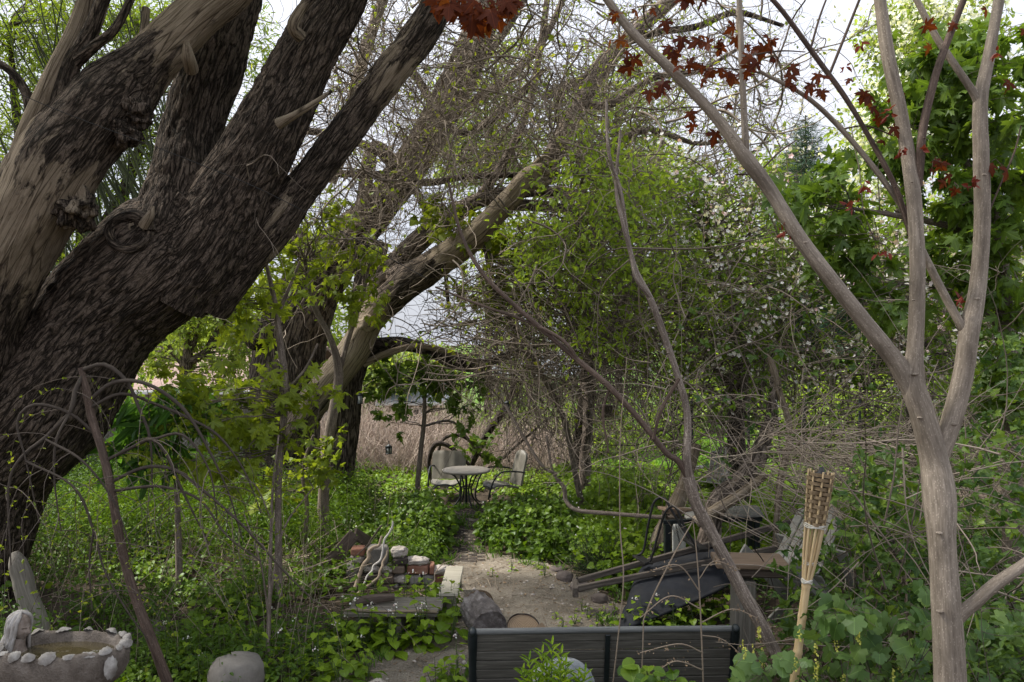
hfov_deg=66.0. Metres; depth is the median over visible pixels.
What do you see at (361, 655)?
heart leaf plant
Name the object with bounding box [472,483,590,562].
leafy mound
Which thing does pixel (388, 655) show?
heart leaf plant
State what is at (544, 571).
seedling
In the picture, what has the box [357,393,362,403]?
lantern
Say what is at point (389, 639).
heart leaf plant
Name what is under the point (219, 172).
wire
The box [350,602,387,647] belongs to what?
heart leaf plant
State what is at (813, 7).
sky
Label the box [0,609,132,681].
bird bath
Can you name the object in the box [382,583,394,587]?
brick
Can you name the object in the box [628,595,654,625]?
heart leaf plant
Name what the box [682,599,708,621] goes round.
heart leaf plant
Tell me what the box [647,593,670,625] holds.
heart leaf plant
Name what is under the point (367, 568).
stone
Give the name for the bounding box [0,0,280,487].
willow tree
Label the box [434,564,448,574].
stone
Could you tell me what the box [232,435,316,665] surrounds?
bare shrub
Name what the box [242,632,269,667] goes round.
heart leaf plant
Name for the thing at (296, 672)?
heart leaf plant
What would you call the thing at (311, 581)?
dry stems
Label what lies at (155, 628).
stone
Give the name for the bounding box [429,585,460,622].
heart leaf plant
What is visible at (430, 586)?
heart leaf plant
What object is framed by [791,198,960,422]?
tree
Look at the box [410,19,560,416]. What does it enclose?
tree
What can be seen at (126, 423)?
sapling
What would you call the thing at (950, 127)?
maple tree
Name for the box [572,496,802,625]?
wheelbarrow
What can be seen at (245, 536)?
bright weeds
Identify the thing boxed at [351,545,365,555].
brick
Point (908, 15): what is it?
blossom tree
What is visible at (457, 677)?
heart leaf plant
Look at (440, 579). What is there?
brick
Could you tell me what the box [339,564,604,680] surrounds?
pebbles
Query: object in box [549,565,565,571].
stone
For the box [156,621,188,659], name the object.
heart leaf plant
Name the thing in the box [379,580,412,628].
heart leaf plant
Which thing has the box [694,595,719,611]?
heart leaf plant
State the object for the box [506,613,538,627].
log
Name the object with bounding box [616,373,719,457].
shrub
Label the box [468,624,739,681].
park bench
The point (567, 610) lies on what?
soil path
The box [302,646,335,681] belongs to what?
heart leaf plant
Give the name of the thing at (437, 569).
driftwood branch
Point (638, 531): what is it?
heart leaf cover
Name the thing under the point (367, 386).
tree
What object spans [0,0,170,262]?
willow shoots
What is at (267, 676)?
heart leaf plant
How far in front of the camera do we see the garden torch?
4.48 m
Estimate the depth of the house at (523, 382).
36.10 m
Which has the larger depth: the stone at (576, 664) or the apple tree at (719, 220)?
the apple tree at (719, 220)
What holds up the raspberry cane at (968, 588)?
on the ground at (480, 496)
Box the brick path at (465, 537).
[447,502,484,561]
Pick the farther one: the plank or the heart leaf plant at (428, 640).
the plank
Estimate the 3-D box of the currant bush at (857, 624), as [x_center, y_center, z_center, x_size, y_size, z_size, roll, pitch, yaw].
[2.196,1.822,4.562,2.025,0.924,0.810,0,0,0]
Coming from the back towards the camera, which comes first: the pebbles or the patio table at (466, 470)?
the patio table at (466, 470)
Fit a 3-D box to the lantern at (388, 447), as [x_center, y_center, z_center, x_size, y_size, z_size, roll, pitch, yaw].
[-2.220,1.915,14.200,0.149,0.240,0.129,0,0,0]
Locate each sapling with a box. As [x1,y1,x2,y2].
[86,379,239,596]
[125,261,363,610]
[246,423,347,551]
[248,183,392,556]
[363,354,502,497]
[408,192,584,504]
[422,0,1023,681]
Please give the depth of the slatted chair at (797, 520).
7.34 m
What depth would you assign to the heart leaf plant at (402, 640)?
7.01 m
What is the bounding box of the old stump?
[8,551,50,632]
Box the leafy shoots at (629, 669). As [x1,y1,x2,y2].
[617,657,687,681]
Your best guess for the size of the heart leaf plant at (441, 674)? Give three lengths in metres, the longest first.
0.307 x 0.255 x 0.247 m
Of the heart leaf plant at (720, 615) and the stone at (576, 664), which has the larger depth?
the heart leaf plant at (720, 615)
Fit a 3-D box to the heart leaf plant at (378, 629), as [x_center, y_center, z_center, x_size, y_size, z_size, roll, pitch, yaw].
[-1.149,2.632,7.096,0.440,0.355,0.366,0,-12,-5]
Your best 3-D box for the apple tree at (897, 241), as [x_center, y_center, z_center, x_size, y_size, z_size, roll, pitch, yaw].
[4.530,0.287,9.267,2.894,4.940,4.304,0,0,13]
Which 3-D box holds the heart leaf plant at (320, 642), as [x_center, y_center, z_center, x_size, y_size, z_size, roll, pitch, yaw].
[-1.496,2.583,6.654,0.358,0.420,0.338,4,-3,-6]
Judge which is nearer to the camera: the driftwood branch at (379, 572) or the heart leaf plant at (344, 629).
the heart leaf plant at (344, 629)
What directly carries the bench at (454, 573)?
on the soil path at (567, 610)
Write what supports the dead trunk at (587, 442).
on the ground at (480, 496)
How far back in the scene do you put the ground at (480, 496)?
8.22 m
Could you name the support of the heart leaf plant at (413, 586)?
on the ground at (480, 496)
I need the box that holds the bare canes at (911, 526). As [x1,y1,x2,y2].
[569,259,1023,681]
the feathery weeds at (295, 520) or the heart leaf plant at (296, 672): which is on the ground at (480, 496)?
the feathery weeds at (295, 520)
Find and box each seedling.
[486,568,498,576]
[508,559,517,571]
[532,558,542,568]
[539,565,551,575]
[569,611,581,624]
[575,599,588,612]
[582,607,592,618]
[589,612,603,626]
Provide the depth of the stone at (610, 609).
7.95 m
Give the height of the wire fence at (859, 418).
1.580 m
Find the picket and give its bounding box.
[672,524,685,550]
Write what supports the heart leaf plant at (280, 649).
on the ground at (480, 496)
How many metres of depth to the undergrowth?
6.69 m
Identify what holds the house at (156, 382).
on the ground at (480, 496)
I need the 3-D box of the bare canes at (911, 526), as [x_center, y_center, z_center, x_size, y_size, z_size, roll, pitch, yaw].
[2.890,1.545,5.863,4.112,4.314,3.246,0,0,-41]
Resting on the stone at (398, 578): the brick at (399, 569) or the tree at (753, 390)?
the brick at (399, 569)
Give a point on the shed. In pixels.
(410, 398)
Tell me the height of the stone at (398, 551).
0.125 m
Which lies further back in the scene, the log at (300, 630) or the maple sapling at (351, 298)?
the maple sapling at (351, 298)
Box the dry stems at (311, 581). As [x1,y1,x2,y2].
[0,447,447,672]
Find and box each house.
[126,346,331,430]
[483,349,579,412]
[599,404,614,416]
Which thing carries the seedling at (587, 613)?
on the soil path at (567, 610)
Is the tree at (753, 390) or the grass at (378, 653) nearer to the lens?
the grass at (378, 653)
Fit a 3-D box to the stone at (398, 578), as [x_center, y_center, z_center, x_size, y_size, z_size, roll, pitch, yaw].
[-1.227,2.643,8.784,0.218,0.110,0.193,0,0,0]
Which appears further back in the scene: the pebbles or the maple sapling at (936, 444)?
the pebbles
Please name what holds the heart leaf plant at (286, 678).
on the ground at (480, 496)
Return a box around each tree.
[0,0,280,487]
[0,0,456,603]
[0,363,426,681]
[132,297,262,402]
[170,315,258,343]
[241,0,783,499]
[254,275,387,364]
[361,335,426,427]
[403,331,468,397]
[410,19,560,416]
[453,211,573,414]
[484,111,741,469]
[546,38,698,399]
[556,129,741,416]
[606,94,880,505]
[644,222,839,433]
[712,121,876,361]
[749,108,881,391]
[761,12,1023,598]
[775,134,1023,504]
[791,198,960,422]
[803,0,1021,349]
[921,57,1023,410]
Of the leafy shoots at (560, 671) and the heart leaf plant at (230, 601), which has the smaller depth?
the leafy shoots at (560, 671)
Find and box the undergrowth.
[598,518,1023,681]
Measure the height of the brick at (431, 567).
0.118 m
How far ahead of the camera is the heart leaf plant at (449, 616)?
7.65 m
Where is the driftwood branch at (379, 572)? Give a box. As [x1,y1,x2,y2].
[357,550,388,593]
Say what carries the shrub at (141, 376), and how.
on the ground at (480, 496)
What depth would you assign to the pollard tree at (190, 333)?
19.80 m
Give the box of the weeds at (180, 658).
[0,456,446,681]
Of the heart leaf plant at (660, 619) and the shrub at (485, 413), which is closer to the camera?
the heart leaf plant at (660, 619)
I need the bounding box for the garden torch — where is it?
[789,466,834,681]
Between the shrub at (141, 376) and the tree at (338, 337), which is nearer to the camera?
the shrub at (141, 376)
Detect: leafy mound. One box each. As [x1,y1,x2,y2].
[282,493,390,530]
[283,514,391,571]
[372,484,460,556]
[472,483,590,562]
[556,508,634,569]
[573,464,683,522]
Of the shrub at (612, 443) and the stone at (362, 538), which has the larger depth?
the shrub at (612, 443)
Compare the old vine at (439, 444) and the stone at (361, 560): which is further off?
the old vine at (439, 444)
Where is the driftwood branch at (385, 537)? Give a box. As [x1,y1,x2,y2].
[364,522,393,582]
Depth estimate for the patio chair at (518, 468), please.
13.27 m
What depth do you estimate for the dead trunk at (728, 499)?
8.25 m
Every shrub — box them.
[124,373,154,403]
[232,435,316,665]
[434,395,531,455]
[509,386,570,442]
[543,388,645,462]
[556,528,656,585]
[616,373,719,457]
[750,366,850,462]
[807,366,909,466]
[870,353,975,458]
[932,361,1020,466]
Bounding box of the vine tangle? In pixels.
[210,0,726,477]
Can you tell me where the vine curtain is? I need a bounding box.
[405,302,694,496]
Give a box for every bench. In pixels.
[343,597,442,640]
[439,566,463,612]
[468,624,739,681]
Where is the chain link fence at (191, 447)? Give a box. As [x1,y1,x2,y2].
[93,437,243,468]
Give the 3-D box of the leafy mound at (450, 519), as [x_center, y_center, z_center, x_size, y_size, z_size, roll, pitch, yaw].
[-1.336,2.437,10.929,1.224,0.791,2.213,0,0,0]
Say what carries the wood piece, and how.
on the bench at (405, 601)
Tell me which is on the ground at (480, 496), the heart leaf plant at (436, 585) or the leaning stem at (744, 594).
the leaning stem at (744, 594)
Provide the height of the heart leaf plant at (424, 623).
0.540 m
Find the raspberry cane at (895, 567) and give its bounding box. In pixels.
[779,523,919,681]
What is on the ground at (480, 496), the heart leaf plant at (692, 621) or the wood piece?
the heart leaf plant at (692, 621)
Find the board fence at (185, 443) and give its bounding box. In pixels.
[86,402,251,463]
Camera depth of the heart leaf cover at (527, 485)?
15.06 m
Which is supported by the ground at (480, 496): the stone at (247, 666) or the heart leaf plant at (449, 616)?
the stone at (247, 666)
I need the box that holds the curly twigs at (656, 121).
[307,0,905,370]
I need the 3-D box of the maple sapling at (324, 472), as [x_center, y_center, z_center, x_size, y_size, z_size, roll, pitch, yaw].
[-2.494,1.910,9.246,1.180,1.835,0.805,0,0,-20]
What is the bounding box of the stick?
[345,608,436,613]
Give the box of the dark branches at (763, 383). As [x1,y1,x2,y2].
[568,174,1023,543]
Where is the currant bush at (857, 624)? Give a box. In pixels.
[729,578,1023,681]
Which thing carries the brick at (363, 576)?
on the brick
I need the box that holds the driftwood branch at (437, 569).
[427,552,461,586]
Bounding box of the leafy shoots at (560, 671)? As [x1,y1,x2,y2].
[515,636,593,681]
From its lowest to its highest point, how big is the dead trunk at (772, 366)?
2.674 m
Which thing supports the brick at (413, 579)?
on the brick
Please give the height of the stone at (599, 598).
0.112 m
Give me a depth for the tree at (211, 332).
39.45 m
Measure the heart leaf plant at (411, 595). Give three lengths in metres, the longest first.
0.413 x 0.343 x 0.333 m
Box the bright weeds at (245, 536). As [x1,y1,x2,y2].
[30,452,453,586]
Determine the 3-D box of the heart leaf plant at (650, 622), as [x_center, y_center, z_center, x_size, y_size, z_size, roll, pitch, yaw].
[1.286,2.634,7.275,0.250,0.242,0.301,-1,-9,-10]
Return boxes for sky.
[0,0,1023,344]
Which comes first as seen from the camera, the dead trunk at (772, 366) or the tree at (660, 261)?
the dead trunk at (772, 366)
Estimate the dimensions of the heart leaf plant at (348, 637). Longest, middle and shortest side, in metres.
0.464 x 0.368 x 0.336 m
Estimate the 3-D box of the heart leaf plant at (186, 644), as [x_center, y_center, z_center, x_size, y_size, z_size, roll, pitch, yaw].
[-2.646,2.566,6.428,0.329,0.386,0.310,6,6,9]
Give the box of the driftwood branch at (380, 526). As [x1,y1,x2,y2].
[342,525,381,564]
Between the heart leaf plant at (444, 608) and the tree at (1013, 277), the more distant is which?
the tree at (1013, 277)
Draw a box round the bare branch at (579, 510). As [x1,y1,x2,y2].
[504,404,685,519]
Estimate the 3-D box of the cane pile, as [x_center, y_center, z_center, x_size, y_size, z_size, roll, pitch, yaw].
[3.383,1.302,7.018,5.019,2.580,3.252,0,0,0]
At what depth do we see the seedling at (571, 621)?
7.57 m
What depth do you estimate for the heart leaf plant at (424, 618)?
7.60 m
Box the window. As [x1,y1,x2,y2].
[406,407,421,422]
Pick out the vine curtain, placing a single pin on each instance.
(518, 407)
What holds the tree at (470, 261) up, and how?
on the ground at (480, 496)
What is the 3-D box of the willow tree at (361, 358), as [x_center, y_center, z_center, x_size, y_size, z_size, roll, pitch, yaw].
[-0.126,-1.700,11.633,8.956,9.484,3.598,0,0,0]
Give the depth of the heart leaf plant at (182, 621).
6.93 m
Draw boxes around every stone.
[130,619,165,644]
[207,651,264,681]
[314,528,371,577]
[346,561,362,584]
[350,555,364,563]
[363,564,380,572]
[369,678,385,681]
[382,562,392,572]
[391,545,407,557]
[394,573,409,583]
[407,555,429,565]
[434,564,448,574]
[533,657,594,681]
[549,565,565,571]
[556,570,573,581]
[591,593,608,603]
[603,606,616,615]
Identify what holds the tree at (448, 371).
on the ground at (480, 496)
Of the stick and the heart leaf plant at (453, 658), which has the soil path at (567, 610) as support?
the heart leaf plant at (453, 658)
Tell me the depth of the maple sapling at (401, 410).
12.27 m
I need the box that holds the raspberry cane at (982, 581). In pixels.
[782,513,998,681]
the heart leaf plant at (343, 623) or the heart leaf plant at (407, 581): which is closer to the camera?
the heart leaf plant at (343, 623)
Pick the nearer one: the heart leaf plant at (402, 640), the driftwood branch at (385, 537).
the heart leaf plant at (402, 640)
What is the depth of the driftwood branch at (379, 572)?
8.44 m
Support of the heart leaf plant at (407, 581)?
on the ground at (480, 496)
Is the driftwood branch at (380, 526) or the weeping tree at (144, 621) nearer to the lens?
the weeping tree at (144, 621)
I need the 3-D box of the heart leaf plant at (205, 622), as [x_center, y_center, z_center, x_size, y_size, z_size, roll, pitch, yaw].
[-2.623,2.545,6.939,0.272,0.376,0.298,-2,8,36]
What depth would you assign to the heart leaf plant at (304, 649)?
6.67 m
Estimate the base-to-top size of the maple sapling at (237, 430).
3.766 m
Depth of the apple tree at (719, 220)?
9.62 m
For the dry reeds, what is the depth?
16.91 m
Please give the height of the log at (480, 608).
0.396 m
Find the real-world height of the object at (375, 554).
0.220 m
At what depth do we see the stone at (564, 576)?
8.94 m
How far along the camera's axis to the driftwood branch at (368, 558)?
8.55 m
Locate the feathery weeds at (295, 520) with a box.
[47,453,383,580]
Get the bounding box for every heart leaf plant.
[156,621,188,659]
[161,610,196,641]
[170,636,204,676]
[171,663,192,681]
[190,591,221,621]
[198,610,220,647]
[219,589,247,626]
[234,605,257,643]
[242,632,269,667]
[245,632,278,657]
[260,608,287,639]
[263,628,294,674]
[264,666,272,680]
[265,654,304,681]
[274,643,314,680]
[282,635,319,664]
[284,618,314,654]
[290,662,317,681]
[295,628,339,677]
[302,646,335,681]
[308,612,341,656]
[315,595,359,641]
[315,622,354,668]
[315,654,363,681]
[316,628,365,679]
[318,616,341,647]
[326,609,373,645]
[334,615,359,651]
[339,597,386,659]
[339,634,374,672]
[340,577,378,602]
[349,651,387,681]
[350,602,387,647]
[352,606,388,647]
[361,578,387,595]
[361,613,404,647]
[367,602,412,657]
[367,608,407,660]
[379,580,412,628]
[387,576,416,627]
[391,594,424,622]
[395,577,418,596]
[399,606,432,652]
[401,601,440,653]
[402,612,434,650]
[405,569,430,617]
[405,588,452,644]
[409,594,437,630]
[418,572,438,596]
[419,657,446,681]
[420,582,459,613]
[428,600,467,643]
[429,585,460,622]
[429,587,451,618]
[431,663,460,681]
[432,576,459,602]
[432,634,468,681]
[435,579,463,624]
[438,654,466,681]
[609,597,642,625]
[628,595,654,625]
[641,614,661,625]
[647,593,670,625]
[661,600,685,625]
[666,608,697,625]
[677,598,706,625]
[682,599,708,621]
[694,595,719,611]
[702,590,727,619]
[707,584,729,624]
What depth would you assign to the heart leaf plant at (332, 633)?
6.92 m
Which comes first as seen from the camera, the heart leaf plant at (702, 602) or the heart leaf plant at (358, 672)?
the heart leaf plant at (358, 672)
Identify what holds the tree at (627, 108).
on the ground at (480, 496)
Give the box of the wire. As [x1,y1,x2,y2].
[0,85,426,278]
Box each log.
[285,625,312,637]
[460,590,505,628]
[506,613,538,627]
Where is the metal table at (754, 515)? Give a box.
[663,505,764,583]
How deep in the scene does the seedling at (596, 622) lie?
7.54 m
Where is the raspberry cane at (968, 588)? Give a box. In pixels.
[919,531,1023,680]
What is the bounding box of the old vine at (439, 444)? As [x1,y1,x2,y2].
[427,371,543,486]
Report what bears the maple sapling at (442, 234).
on the ground at (480, 496)
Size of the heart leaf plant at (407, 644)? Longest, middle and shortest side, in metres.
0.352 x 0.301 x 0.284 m
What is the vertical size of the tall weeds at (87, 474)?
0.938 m
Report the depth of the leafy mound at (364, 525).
11.02 m
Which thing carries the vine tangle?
attached to the willow tree at (126, 288)
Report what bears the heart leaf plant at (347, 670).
on the soil path at (567, 610)
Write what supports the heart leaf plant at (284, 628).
on the ground at (480, 496)
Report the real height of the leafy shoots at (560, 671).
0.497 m
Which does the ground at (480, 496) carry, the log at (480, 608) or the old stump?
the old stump
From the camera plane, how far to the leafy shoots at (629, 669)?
4.43 m
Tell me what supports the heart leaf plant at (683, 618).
on the ground at (480, 496)
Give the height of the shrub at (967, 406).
2.620 m
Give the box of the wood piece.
[355,593,394,605]
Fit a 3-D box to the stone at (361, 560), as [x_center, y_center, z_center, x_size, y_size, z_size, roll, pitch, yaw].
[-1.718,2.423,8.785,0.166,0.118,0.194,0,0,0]
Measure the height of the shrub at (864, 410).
2.431 m
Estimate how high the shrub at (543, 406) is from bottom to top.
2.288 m
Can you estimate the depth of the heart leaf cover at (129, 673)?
7.97 m
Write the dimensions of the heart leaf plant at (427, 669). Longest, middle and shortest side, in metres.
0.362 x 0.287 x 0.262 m
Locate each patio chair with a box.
[427,450,465,500]
[475,450,527,501]
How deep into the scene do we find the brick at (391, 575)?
8.70 m
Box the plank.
[658,506,692,513]
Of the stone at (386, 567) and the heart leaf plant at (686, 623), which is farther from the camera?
the stone at (386, 567)
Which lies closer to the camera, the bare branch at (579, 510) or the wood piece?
the wood piece
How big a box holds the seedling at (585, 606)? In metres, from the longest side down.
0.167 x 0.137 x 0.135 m
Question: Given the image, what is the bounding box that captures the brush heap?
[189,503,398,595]
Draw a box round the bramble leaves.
[678,293,1023,681]
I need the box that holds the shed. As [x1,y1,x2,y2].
[375,384,448,437]
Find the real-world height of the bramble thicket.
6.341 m
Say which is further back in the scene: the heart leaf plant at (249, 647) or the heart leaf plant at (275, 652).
the heart leaf plant at (275, 652)
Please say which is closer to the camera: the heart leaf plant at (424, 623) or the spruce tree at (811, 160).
the heart leaf plant at (424, 623)
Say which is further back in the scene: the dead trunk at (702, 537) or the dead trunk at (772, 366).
the dead trunk at (702, 537)
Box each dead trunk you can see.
[579,382,592,492]
[648,442,701,556]
[693,472,767,527]
[697,369,778,596]
[757,348,792,598]
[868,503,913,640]
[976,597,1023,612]
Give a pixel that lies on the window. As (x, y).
(420, 408)
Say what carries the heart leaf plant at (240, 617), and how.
on the ground at (480, 496)
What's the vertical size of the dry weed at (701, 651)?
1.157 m
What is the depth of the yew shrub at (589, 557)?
9.28 m
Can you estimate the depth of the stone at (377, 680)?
4.54 m
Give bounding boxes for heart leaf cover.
[0,481,449,681]
[356,459,676,519]
[549,461,1001,591]
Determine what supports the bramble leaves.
on the ground at (480, 496)
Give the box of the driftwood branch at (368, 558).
[337,536,382,597]
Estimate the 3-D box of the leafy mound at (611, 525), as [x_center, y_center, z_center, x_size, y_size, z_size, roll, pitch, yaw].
[1.080,2.505,10.179,1.150,0.568,1.898,0,0,0]
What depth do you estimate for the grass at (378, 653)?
9.61 m
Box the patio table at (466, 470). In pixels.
[442,466,490,508]
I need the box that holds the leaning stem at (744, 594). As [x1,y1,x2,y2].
[435,99,789,677]
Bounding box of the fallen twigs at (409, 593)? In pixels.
[4,504,932,681]
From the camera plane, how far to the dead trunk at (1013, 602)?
5.19 m
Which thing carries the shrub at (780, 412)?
on the ground at (480, 496)
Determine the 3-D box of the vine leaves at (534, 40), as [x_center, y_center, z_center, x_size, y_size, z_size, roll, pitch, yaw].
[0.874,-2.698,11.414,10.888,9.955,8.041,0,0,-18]
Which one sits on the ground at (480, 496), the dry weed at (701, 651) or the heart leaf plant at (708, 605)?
the heart leaf plant at (708, 605)
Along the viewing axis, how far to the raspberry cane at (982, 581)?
5.70 m
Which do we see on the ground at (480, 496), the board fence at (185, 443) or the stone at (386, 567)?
the board fence at (185, 443)
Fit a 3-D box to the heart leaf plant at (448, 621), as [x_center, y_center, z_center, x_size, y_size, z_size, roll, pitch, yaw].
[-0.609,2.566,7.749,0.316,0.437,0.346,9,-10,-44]
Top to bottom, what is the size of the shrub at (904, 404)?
2.532 m
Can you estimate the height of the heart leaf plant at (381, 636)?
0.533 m
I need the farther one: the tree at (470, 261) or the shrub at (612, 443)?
the tree at (470, 261)
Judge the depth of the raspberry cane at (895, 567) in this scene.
5.34 m
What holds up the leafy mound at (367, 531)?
on the ground at (480, 496)
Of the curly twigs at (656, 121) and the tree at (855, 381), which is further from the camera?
the tree at (855, 381)
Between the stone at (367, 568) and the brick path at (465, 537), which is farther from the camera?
the brick path at (465, 537)
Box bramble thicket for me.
[440,114,1023,581]
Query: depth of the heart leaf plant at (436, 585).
8.00 m
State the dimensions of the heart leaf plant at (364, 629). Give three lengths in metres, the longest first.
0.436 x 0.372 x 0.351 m
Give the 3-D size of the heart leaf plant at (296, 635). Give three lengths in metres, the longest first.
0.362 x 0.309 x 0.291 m
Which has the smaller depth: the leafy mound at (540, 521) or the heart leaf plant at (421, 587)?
the heart leaf plant at (421, 587)
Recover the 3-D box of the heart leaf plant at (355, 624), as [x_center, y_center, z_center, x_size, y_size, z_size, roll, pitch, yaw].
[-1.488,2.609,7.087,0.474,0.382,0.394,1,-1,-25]
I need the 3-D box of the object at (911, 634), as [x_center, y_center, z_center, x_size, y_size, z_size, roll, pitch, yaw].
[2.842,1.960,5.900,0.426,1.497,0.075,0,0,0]
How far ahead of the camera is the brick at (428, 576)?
8.69 m
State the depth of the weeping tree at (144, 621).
5.62 m
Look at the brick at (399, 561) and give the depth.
8.69 m
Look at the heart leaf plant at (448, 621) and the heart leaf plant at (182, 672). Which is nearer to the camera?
the heart leaf plant at (182, 672)
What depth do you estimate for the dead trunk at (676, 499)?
9.53 m
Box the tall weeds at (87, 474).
[42,447,370,536]
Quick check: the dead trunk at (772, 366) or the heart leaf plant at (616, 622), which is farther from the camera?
the dead trunk at (772, 366)
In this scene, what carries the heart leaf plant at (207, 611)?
on the ground at (480, 496)
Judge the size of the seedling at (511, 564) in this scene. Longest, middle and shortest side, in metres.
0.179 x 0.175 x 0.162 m
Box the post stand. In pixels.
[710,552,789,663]
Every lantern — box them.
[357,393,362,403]
[385,441,392,453]
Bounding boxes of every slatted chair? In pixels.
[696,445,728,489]
[740,506,861,622]
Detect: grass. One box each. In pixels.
[267,500,687,681]
[571,420,1023,482]
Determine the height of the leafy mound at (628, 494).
0.941 m
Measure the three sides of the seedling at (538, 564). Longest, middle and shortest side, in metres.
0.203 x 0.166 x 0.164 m
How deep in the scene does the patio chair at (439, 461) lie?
14.02 m
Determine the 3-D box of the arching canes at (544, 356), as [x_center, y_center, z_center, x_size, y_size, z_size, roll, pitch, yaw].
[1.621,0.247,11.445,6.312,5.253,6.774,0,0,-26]
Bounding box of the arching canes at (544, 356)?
[377,197,836,524]
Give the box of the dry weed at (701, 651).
[638,516,757,681]
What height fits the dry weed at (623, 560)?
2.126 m
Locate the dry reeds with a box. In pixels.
[320,379,602,472]
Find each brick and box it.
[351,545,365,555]
[361,572,377,584]
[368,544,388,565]
[381,573,394,583]
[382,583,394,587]
[391,564,406,573]
[392,556,407,564]
[407,563,428,574]
[409,574,421,584]
[422,573,433,584]
[429,561,434,574]
[435,575,443,583]
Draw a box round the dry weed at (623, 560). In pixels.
[613,358,692,681]
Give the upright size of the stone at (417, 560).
0.092 m
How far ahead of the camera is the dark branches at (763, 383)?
10.39 m
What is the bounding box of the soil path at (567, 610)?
[331,502,625,681]
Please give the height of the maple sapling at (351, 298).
4.738 m
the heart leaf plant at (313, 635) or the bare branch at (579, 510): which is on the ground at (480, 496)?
the heart leaf plant at (313, 635)
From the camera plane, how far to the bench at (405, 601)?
7.41 m
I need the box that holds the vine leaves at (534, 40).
[268,0,893,478]
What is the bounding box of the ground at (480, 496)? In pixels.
[0,344,1023,681]
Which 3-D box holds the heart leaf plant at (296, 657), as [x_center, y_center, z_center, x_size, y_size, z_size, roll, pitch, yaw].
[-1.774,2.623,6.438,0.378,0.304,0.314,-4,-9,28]
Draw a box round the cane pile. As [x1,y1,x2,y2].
[630,343,1023,586]
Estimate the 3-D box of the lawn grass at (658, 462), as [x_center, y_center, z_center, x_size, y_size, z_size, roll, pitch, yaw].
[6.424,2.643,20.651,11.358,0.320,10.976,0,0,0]
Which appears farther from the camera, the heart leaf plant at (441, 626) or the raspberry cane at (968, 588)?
the heart leaf plant at (441, 626)
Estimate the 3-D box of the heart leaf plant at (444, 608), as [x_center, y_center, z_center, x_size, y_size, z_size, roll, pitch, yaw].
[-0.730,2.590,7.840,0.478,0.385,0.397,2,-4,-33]
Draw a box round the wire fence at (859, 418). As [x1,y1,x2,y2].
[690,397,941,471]
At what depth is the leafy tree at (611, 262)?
8.94 m
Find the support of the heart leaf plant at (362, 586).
on the ground at (480, 496)
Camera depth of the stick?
7.23 m
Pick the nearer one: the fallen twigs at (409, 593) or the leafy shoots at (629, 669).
the leafy shoots at (629, 669)
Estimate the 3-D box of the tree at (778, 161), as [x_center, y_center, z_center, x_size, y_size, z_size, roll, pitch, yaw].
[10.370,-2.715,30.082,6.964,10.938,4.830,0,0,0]
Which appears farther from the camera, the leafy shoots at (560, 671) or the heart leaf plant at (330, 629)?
the heart leaf plant at (330, 629)
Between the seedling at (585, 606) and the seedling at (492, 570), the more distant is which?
the seedling at (492, 570)

